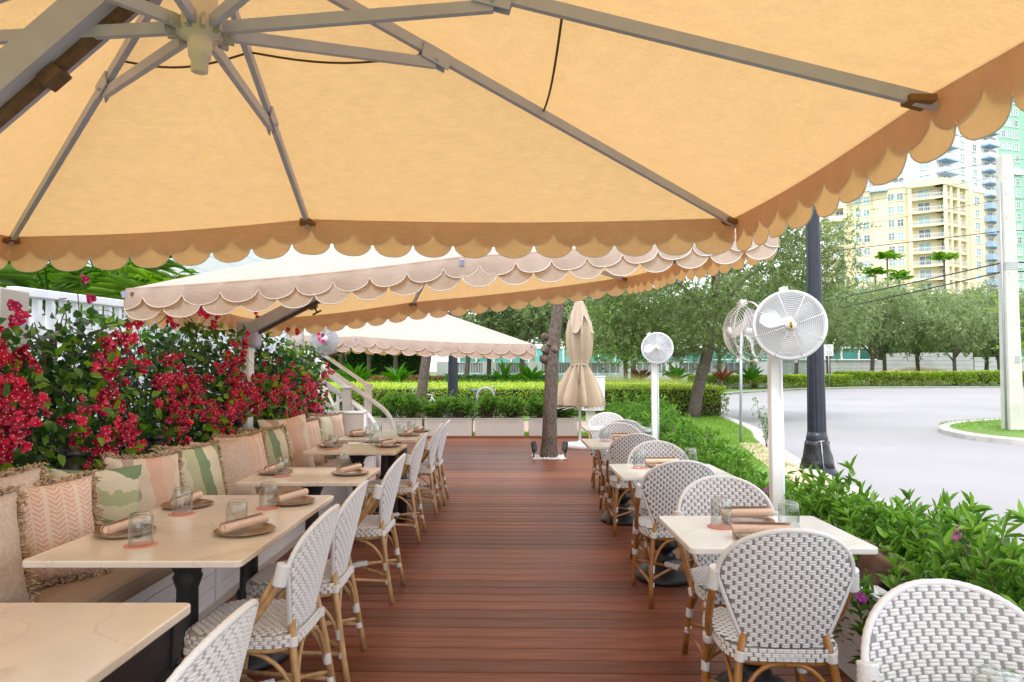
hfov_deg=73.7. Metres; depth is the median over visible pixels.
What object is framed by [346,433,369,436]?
plate
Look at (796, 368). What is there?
street tree
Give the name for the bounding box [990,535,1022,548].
border shrub
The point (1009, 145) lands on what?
window
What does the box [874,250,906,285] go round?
palm
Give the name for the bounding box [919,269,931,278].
window
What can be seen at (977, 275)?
window
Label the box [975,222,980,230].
window
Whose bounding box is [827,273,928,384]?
street tree
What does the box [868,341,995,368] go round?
clipped hedge
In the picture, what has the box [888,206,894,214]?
window
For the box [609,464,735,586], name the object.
dining table
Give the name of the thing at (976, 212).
window
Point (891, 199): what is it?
window
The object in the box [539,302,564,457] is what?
deck tree
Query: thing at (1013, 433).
island lawn
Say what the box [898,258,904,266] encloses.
window
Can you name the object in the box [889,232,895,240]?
window
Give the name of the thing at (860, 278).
window
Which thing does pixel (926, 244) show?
window
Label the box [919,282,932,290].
window
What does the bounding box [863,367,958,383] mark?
grass mound
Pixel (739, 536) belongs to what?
plate
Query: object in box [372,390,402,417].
planter shrub
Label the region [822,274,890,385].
street tree
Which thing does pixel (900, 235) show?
window
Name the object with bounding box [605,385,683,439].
border shrub
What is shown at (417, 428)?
napkin
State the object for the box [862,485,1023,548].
border shrub
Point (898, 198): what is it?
window
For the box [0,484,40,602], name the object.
throw pillow
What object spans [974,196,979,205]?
window
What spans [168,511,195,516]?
coaster
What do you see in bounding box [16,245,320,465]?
white house
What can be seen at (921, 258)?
window
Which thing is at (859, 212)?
window
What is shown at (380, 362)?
clipped hedge
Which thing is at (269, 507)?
coaster
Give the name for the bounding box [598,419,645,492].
bistro chair
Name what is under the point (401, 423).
planter box
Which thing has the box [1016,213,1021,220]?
window
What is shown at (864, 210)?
window
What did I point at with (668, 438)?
border shrub
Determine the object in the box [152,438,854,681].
deck
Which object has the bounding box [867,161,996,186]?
power line
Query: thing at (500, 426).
planter box
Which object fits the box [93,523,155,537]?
plate
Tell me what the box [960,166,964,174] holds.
window
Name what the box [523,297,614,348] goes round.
street tree
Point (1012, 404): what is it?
utility pole
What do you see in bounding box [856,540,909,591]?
clay pot
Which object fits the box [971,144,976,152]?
window
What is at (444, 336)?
cantilever umbrella
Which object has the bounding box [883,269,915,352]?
palm
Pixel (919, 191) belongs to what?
power line
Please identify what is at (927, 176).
window
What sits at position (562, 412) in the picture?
planter shrub
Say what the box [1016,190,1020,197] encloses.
window
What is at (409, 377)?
border
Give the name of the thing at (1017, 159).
window
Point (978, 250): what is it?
window
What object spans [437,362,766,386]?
wall
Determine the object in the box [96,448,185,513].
throw pillow
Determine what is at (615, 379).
ornamental grass
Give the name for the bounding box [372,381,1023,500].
lawn
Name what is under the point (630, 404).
border shrub
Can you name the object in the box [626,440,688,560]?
bistro chair
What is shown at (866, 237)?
window
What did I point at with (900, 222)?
window
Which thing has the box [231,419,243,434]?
bollard light
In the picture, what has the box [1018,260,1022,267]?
window
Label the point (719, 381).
street tree
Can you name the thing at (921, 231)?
window
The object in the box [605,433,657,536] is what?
bistro chair
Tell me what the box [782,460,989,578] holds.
border shrub
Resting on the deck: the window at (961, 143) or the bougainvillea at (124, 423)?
the bougainvillea at (124, 423)
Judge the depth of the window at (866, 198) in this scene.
158.17 m
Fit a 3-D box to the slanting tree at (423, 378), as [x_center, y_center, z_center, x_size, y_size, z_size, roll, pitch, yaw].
[-2.559,-0.712,17.292,6.673,6.010,3.687,1,-3,-13]
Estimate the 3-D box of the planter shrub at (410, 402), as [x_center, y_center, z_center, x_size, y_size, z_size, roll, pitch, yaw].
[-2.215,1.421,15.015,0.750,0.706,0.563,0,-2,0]
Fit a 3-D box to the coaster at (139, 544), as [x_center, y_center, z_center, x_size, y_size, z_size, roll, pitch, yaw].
[-1.470,0.806,2.703,0.120,0.004,0.120,0,-2,0]
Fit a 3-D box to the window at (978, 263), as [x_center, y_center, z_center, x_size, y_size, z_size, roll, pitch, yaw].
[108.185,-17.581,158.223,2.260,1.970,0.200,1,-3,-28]
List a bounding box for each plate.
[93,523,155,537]
[160,499,213,508]
[213,523,275,536]
[256,468,292,474]
[268,496,314,505]
[317,443,342,446]
[331,469,368,475]
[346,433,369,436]
[376,443,400,446]
[397,433,419,435]
[413,429,429,431]
[721,517,775,523]
[732,532,750,538]
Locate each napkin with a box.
[100,513,147,534]
[169,489,202,506]
[218,511,268,533]
[264,462,284,472]
[273,486,308,502]
[323,437,336,445]
[337,462,361,473]
[349,429,365,434]
[379,438,395,445]
[404,429,412,434]
[415,426,422,430]
[611,433,629,437]
[644,457,678,463]
[719,506,773,516]
[730,522,792,533]
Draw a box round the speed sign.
[824,344,833,386]
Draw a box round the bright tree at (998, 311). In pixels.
[974,290,1023,362]
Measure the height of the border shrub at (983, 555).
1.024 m
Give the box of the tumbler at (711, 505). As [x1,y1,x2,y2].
[710,497,731,525]
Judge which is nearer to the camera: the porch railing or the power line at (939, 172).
the porch railing
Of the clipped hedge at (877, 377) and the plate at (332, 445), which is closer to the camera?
the plate at (332, 445)
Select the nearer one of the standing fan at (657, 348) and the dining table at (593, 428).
the dining table at (593, 428)
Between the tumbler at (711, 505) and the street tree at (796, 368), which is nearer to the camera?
the tumbler at (711, 505)
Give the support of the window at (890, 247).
in the apartment block
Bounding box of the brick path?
[372,421,585,431]
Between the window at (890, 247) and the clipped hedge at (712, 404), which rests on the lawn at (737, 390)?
the clipped hedge at (712, 404)
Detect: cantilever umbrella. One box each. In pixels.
[0,0,1023,271]
[120,228,779,428]
[286,313,536,360]
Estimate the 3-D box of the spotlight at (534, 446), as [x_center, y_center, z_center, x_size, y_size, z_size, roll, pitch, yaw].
[0.362,1.792,11.248,0.070,0.279,0.164,1,-3,-20]
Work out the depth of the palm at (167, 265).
6.69 m
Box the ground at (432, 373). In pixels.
[429,371,459,375]
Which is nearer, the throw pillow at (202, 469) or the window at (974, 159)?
the throw pillow at (202, 469)
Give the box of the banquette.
[33,411,375,619]
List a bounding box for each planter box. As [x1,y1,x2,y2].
[374,417,424,429]
[424,417,472,435]
[474,417,524,435]
[528,417,577,435]
[832,585,886,681]
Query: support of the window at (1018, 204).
in the green tower
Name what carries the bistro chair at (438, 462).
on the deck
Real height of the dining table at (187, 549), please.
0.750 m
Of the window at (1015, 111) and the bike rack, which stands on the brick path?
the bike rack
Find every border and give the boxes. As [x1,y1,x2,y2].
[369,374,482,382]
[442,373,558,382]
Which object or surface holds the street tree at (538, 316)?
on the lawn at (737, 390)
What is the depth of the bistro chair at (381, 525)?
4.29 m
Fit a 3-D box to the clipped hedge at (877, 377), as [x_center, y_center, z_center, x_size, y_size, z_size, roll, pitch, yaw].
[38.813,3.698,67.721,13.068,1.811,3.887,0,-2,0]
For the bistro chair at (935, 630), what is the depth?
1.73 m
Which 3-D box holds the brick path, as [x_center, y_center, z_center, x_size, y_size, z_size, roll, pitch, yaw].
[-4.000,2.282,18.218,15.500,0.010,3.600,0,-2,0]
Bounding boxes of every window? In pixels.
[835,211,843,219]
[854,197,861,205]
[855,210,861,217]
[855,222,861,230]
[855,235,861,243]
[855,248,862,256]
[856,274,862,281]
[863,196,869,204]
[863,209,869,216]
[863,222,870,229]
[863,235,870,242]
[864,247,870,255]
[864,260,870,266]
[888,193,893,201]
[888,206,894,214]
[888,219,894,227]
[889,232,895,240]
[889,246,895,251]
[889,259,895,266]
[893,177,903,182]
[896,192,903,200]
[896,205,903,213]
[897,219,903,226]
[897,232,904,240]
[897,245,904,252]
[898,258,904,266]
[917,189,929,197]
[917,202,929,211]
[918,162,929,170]
[918,215,930,224]
[918,229,930,238]
[918,242,931,251]
[919,174,929,179]
[919,256,931,265]
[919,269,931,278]
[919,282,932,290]
[959,140,964,149]
[959,153,964,162]
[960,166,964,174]
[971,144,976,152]
[972,156,976,165]
[972,169,977,177]
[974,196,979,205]
[974,209,979,218]
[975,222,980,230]
[975,235,980,243]
[975,248,981,256]
[976,261,981,269]
[976,273,981,282]
[1001,130,1005,137]
[1001,141,1005,149]
[1006,119,1011,126]
[1007,131,1011,138]
[1007,142,1011,149]
[1013,108,1017,115]
[1013,120,1018,127]
[1014,131,1018,139]
[1014,143,1018,150]
[1014,155,1019,162]
[1015,178,1020,185]
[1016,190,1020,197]
[1016,201,1020,208]
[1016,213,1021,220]
[1017,225,1021,232]
[1017,237,1021,244]
[1017,248,1022,255]
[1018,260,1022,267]
[1018,272,1023,279]
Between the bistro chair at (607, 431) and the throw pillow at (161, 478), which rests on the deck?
the bistro chair at (607, 431)
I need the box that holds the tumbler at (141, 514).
[127,511,153,545]
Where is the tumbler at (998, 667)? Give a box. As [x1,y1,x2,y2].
[971,664,1020,681]
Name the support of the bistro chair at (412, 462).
on the deck
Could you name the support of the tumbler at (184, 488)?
on the coaster at (179, 513)
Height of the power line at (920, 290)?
0.561 m
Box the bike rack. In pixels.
[474,387,494,424]
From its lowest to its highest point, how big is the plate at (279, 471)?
0.016 m
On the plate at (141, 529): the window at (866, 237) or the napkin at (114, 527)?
the napkin at (114, 527)
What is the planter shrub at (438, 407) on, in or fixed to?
in the planter box at (458, 426)
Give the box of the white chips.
[531,454,566,458]
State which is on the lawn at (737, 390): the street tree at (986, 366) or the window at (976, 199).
the street tree at (986, 366)
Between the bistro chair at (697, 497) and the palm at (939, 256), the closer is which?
the bistro chair at (697, 497)
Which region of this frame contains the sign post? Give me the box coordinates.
[739,332,742,442]
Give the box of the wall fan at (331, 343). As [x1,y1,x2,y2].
[295,326,338,366]
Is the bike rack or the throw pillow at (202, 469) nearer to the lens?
the throw pillow at (202, 469)
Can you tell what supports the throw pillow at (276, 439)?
on the banquette
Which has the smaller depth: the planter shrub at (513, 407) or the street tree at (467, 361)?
the planter shrub at (513, 407)
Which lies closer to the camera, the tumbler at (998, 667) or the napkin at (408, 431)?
the tumbler at (998, 667)
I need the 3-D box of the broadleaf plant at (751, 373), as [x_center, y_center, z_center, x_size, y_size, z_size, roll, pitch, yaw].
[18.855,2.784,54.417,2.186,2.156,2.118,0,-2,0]
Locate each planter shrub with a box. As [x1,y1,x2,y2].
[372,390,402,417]
[396,391,425,417]
[422,393,450,417]
[446,390,474,417]
[473,391,503,417]
[496,395,526,417]
[525,388,543,417]
[557,406,577,417]
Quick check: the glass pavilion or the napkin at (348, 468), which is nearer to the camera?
the napkin at (348, 468)
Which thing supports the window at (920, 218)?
in the apartment block
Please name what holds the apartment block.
on the ground at (432, 373)
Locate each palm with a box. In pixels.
[0,247,172,464]
[0,255,193,432]
[94,266,198,397]
[860,266,890,368]
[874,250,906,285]
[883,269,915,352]
[927,251,959,289]
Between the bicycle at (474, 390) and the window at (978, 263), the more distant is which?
the window at (978, 263)
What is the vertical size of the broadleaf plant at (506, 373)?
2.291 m
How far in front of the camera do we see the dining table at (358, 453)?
5.99 m
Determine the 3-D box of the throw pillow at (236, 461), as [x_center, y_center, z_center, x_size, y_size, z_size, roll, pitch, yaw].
[-2.100,0.948,4.983,0.168,0.476,0.476,-22,-13,27]
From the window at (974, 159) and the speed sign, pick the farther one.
the window at (974, 159)
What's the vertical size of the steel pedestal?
0.700 m
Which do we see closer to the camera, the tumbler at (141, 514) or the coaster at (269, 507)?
the tumbler at (141, 514)
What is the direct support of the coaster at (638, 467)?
on the dining table at (671, 578)
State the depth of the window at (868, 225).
157.86 m
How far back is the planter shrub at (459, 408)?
14.93 m
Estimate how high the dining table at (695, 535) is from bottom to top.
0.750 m
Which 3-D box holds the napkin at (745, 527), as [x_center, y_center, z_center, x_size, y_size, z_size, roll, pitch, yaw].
[1.030,0.769,2.812,0.248,0.050,0.043,0,-3,6]
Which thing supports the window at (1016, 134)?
in the green tower
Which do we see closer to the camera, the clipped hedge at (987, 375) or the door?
the door
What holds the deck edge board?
on the lawn at (737, 390)
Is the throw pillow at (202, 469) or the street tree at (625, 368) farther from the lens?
the street tree at (625, 368)
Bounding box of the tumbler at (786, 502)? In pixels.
[778,500,799,527]
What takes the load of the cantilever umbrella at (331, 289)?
on the deck
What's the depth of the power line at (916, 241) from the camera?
18.83 m
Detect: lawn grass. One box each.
[473,430,592,438]
[581,414,793,467]
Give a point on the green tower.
(1011, 137)
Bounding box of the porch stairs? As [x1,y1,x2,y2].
[276,337,395,474]
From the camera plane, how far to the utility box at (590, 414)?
16.77 m
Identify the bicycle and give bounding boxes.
[395,386,446,416]
[462,386,509,419]
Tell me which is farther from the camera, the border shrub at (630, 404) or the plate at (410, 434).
the border shrub at (630, 404)
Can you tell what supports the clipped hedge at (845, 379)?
on the lawn at (737, 390)
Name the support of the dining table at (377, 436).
on the deck
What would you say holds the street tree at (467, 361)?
on the lawn at (737, 390)
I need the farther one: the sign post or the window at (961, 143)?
the window at (961, 143)
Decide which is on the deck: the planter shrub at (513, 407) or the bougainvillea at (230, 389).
the bougainvillea at (230, 389)
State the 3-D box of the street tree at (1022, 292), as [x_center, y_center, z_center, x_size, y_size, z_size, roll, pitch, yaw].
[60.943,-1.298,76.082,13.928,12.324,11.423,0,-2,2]
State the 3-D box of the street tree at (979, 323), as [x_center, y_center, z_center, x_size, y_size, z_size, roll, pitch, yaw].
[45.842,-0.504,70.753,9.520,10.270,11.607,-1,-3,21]
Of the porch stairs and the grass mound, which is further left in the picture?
the porch stairs
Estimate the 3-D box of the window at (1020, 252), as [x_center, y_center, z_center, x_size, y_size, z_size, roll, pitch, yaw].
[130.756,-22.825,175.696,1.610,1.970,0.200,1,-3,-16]
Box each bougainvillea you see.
[0,299,96,471]
[11,274,217,470]
[150,312,277,446]
[226,327,335,428]
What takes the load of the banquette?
on the deck
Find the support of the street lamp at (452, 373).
on the brick path
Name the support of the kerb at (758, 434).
on the road
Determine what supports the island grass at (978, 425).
on the island lawn at (1013, 433)
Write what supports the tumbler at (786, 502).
on the dining table at (695, 535)
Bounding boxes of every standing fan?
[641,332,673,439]
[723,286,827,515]
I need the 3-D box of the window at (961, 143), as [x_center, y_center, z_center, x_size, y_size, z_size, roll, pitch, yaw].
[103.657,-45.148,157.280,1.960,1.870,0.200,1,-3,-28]
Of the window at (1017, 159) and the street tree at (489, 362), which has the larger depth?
the window at (1017, 159)
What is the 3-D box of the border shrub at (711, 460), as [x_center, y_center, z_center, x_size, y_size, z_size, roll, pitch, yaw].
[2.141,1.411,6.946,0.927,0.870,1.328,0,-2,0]
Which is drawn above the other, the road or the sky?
the sky
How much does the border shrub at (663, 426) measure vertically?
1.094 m
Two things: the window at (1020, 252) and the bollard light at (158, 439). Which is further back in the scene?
the window at (1020, 252)
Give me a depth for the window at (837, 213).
160.82 m
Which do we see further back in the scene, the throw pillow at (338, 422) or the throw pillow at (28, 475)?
the throw pillow at (338, 422)
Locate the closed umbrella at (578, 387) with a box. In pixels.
[557,301,605,449]
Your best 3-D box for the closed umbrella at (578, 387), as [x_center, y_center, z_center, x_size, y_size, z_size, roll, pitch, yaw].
[1.226,0.621,12.761,0.963,2.750,1.017,1,-3,-31]
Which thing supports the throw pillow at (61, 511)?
on the banquette
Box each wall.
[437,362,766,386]
[713,353,1023,380]
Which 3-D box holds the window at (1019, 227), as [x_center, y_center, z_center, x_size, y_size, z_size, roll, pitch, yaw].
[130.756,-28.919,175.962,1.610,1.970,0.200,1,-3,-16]
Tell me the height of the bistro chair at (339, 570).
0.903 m
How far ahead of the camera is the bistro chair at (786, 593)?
2.41 m
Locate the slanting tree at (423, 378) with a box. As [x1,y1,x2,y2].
[416,356,431,416]
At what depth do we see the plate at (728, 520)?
3.13 m
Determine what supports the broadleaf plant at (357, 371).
on the lawn at (737, 390)
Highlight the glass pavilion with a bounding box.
[460,315,1023,374]
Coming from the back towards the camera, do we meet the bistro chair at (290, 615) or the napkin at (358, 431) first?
the napkin at (358, 431)
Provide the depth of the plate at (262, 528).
2.91 m
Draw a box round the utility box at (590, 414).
[581,376,605,425]
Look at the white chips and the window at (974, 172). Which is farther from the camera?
the window at (974, 172)
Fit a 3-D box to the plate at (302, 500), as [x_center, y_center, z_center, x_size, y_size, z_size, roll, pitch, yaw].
[-1.152,0.837,3.568,0.242,0.016,0.244,0,-2,-2]
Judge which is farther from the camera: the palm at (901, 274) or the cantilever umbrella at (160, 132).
the palm at (901, 274)
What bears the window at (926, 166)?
in the apartment block
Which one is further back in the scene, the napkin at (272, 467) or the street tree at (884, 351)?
the street tree at (884, 351)
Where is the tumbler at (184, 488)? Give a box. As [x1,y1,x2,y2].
[172,486,192,514]
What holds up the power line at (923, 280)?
attached to the utility pole
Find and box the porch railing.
[6,286,275,440]
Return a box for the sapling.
[751,397,767,447]
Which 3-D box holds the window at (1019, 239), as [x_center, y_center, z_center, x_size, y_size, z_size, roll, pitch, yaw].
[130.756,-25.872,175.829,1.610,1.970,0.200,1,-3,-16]
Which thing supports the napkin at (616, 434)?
on the plate
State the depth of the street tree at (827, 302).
63.29 m
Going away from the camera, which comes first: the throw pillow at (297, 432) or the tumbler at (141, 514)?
the tumbler at (141, 514)
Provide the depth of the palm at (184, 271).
7.58 m
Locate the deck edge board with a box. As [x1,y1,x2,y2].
[427,436,587,438]
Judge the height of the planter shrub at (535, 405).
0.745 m
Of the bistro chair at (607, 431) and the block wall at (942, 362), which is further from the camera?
the block wall at (942, 362)
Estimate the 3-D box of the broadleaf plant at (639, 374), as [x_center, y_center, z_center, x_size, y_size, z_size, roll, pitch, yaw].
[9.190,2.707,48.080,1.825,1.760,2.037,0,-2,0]
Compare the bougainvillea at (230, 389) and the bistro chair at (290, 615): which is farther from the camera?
the bougainvillea at (230, 389)
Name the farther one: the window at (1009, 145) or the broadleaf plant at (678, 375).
the window at (1009, 145)
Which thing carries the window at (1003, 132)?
in the green tower
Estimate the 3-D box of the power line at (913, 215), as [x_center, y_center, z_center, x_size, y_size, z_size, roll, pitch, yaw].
[-1.850,-3.402,38.735,0.013,1.563,51.394,2,-3,-33]
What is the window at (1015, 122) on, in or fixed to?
in the green tower
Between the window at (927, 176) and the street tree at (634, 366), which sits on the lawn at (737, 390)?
the street tree at (634, 366)
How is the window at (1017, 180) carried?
in the green tower
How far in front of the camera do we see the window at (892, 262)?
155.11 m
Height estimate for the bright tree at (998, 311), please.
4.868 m
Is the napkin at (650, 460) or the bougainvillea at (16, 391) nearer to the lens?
the bougainvillea at (16, 391)
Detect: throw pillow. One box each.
[0,462,48,490]
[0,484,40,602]
[20,469,111,590]
[44,464,141,523]
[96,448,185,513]
[148,438,228,494]
[189,436,256,494]
[208,429,275,491]
[235,423,293,466]
[257,414,314,466]
[306,411,347,443]
[306,417,328,465]
[318,416,336,457]
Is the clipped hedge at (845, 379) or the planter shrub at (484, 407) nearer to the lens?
the planter shrub at (484, 407)
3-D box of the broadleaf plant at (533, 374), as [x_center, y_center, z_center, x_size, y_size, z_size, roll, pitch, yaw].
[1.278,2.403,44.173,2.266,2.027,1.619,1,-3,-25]
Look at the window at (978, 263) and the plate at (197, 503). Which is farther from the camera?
the window at (978, 263)
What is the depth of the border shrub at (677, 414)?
13.06 m
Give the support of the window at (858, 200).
in the apartment block
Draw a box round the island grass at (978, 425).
[939,417,1023,432]
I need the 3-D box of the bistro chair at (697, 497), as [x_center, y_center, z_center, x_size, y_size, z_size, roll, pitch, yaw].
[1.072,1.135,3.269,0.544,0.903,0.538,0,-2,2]
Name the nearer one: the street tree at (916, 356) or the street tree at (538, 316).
the street tree at (538, 316)
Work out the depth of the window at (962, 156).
157.13 m
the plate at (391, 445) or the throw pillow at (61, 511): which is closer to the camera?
the throw pillow at (61, 511)
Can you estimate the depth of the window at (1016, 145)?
176.88 m
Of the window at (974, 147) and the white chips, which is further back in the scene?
the window at (974, 147)
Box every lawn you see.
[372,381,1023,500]
[949,420,1023,437]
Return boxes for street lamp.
[446,311,457,416]
[799,207,836,476]
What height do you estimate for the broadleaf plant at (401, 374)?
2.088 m
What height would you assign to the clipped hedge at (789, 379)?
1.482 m
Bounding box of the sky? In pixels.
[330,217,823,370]
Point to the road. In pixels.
(894, 440)
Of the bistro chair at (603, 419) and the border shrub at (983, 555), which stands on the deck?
the bistro chair at (603, 419)
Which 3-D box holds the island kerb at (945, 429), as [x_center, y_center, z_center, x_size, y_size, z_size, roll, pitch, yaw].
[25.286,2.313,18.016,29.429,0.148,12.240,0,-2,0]
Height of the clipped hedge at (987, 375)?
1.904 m
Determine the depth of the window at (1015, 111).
177.23 m
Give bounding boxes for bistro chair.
[166,599,258,681]
[183,504,339,681]
[239,479,368,681]
[348,453,405,604]
[361,432,427,542]
[407,419,449,504]
[407,423,442,514]
[587,412,622,487]
[596,422,640,510]
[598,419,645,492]
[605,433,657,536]
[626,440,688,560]
[631,460,716,608]
[673,475,797,681]
[701,528,859,681]
[856,578,1023,681]
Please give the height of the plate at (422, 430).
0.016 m
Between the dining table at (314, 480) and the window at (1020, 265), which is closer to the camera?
the dining table at (314, 480)
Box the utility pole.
[995,155,1023,429]
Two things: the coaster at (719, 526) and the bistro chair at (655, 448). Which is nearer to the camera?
the coaster at (719, 526)
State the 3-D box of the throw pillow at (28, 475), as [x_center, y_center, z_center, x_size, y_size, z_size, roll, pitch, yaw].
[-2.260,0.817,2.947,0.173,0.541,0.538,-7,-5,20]
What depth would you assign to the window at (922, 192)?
152.74 m
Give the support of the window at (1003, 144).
in the green tower
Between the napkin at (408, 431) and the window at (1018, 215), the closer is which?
the napkin at (408, 431)
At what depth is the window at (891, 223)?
155.49 m
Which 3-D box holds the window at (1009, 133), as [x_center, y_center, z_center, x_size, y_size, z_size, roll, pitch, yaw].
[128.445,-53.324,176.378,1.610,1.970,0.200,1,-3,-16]
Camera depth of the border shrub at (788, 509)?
5.02 m
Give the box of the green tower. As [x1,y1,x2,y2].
[998,102,1023,297]
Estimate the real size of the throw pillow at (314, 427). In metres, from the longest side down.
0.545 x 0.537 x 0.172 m
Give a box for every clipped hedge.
[321,351,421,381]
[321,380,730,416]
[687,373,806,387]
[786,373,853,386]
[831,369,977,385]
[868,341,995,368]
[954,369,1023,385]
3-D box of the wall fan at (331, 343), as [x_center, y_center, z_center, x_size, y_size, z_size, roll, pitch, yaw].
[-2.499,0.785,8.673,0.566,2.066,0.286,0,-2,0]
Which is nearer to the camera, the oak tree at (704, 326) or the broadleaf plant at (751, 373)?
the oak tree at (704, 326)
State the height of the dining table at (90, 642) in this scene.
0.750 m
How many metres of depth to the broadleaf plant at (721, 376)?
51.79 m
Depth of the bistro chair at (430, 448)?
6.88 m
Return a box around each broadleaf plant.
[335,361,376,382]
[380,361,415,381]
[491,359,523,381]
[517,363,544,381]
[631,368,650,380]
[661,365,692,380]
[712,365,736,389]
[735,364,763,388]
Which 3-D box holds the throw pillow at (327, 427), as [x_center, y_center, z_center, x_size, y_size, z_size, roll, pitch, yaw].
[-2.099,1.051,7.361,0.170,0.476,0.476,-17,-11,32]
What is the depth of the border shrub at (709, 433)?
7.94 m
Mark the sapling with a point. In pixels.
(765, 430)
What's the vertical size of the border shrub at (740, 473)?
0.785 m
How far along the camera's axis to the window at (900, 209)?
154.77 m
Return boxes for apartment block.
[823,127,999,340]
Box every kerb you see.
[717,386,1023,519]
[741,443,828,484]
[939,418,1023,444]
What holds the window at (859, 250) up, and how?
in the apartment block
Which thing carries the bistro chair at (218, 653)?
on the deck
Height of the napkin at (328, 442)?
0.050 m
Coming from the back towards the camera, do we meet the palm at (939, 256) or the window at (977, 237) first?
the window at (977, 237)
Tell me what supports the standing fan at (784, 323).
on the deck
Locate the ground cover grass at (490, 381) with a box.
[325,377,716,387]
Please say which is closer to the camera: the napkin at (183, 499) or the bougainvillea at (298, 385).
the napkin at (183, 499)
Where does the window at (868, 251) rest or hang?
in the apartment block
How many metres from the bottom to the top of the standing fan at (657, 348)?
1.960 m
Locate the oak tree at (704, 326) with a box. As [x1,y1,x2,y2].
[560,206,881,417]
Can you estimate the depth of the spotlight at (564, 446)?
11.22 m
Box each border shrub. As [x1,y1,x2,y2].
[595,384,680,429]
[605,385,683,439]
[609,397,674,419]
[633,407,698,439]
[644,405,702,440]
[659,417,736,458]
[670,425,747,465]
[688,439,767,487]
[720,458,804,510]
[746,463,840,523]
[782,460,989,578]
[823,455,1023,663]
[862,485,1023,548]
[957,499,1023,611]
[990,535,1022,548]
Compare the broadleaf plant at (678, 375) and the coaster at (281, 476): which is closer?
the coaster at (281, 476)
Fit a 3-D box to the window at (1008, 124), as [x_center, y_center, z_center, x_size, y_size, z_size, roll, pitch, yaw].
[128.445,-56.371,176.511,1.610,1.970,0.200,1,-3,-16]
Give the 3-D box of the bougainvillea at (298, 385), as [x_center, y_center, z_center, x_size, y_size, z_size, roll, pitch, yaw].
[-2.606,0.750,7.635,0.758,1.855,2.476,0,-2,0]
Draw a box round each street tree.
[332,352,350,376]
[338,315,408,382]
[367,313,447,369]
[448,305,533,374]
[459,306,534,374]
[467,297,594,374]
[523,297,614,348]
[566,280,695,378]
[587,299,673,381]
[673,264,765,386]
[694,263,801,387]
[734,271,841,385]
[758,285,834,373]
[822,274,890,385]
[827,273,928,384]
[840,278,940,381]
[872,278,975,370]
[906,289,998,384]
[938,277,1023,383]
[947,287,1023,383]
[986,288,1023,346]
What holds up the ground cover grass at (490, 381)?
on the lawn at (737, 390)
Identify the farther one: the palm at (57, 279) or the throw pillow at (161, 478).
the palm at (57, 279)
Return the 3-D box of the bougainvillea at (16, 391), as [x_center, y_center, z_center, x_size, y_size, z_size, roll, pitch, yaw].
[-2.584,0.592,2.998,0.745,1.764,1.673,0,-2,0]
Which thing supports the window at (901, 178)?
in the apartment block
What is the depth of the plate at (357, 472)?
4.56 m
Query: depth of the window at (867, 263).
157.48 m
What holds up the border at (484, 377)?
on the lawn at (737, 390)
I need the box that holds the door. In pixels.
[588,379,602,408]
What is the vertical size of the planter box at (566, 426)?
0.466 m
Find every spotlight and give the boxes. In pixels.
[531,441,537,456]
[561,441,567,457]
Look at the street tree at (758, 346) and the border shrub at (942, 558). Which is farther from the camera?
the street tree at (758, 346)
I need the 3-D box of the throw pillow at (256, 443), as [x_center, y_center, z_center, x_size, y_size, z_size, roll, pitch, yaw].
[-2.119,0.969,5.383,0.172,0.535,0.549,-19,-11,26]
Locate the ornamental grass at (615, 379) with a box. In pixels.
[595,372,693,383]
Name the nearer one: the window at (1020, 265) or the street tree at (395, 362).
the street tree at (395, 362)
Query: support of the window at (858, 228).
in the apartment block
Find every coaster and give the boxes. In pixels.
[123,541,157,548]
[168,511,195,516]
[256,505,280,509]
[272,474,291,477]
[631,466,647,468]
[707,523,730,529]
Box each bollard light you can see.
[59,449,80,470]
[147,434,163,453]
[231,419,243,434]
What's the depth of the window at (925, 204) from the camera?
152.71 m
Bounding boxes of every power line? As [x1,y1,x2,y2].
[690,272,999,334]
[717,263,999,319]
[745,231,998,260]
[799,200,997,235]
[840,177,994,206]
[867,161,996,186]
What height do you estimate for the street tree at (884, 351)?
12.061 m
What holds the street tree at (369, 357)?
on the lawn at (737, 390)
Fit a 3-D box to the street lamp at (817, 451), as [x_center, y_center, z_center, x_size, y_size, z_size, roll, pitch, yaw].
[4.600,-1.113,10.408,0.554,6.250,0.554,0,-2,0]
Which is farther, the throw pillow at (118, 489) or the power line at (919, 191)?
the power line at (919, 191)
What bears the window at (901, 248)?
in the apartment block
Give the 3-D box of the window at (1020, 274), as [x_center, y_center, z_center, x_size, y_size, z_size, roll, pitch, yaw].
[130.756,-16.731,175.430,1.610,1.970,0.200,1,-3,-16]
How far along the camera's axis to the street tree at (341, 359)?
57.78 m
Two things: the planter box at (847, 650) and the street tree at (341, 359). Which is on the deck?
the planter box at (847, 650)
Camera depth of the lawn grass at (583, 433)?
15.66 m
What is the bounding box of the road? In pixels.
[721,388,1023,544]
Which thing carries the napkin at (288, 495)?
on the plate at (302, 500)
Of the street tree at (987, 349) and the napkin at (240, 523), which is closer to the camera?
the napkin at (240, 523)
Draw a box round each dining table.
[0,603,190,681]
[22,495,333,670]
[235,467,380,530]
[301,444,406,509]
[336,430,429,511]
[581,426,651,492]
[581,439,634,525]
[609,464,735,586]
[659,516,877,681]
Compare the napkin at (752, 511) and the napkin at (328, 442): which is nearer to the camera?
the napkin at (752, 511)

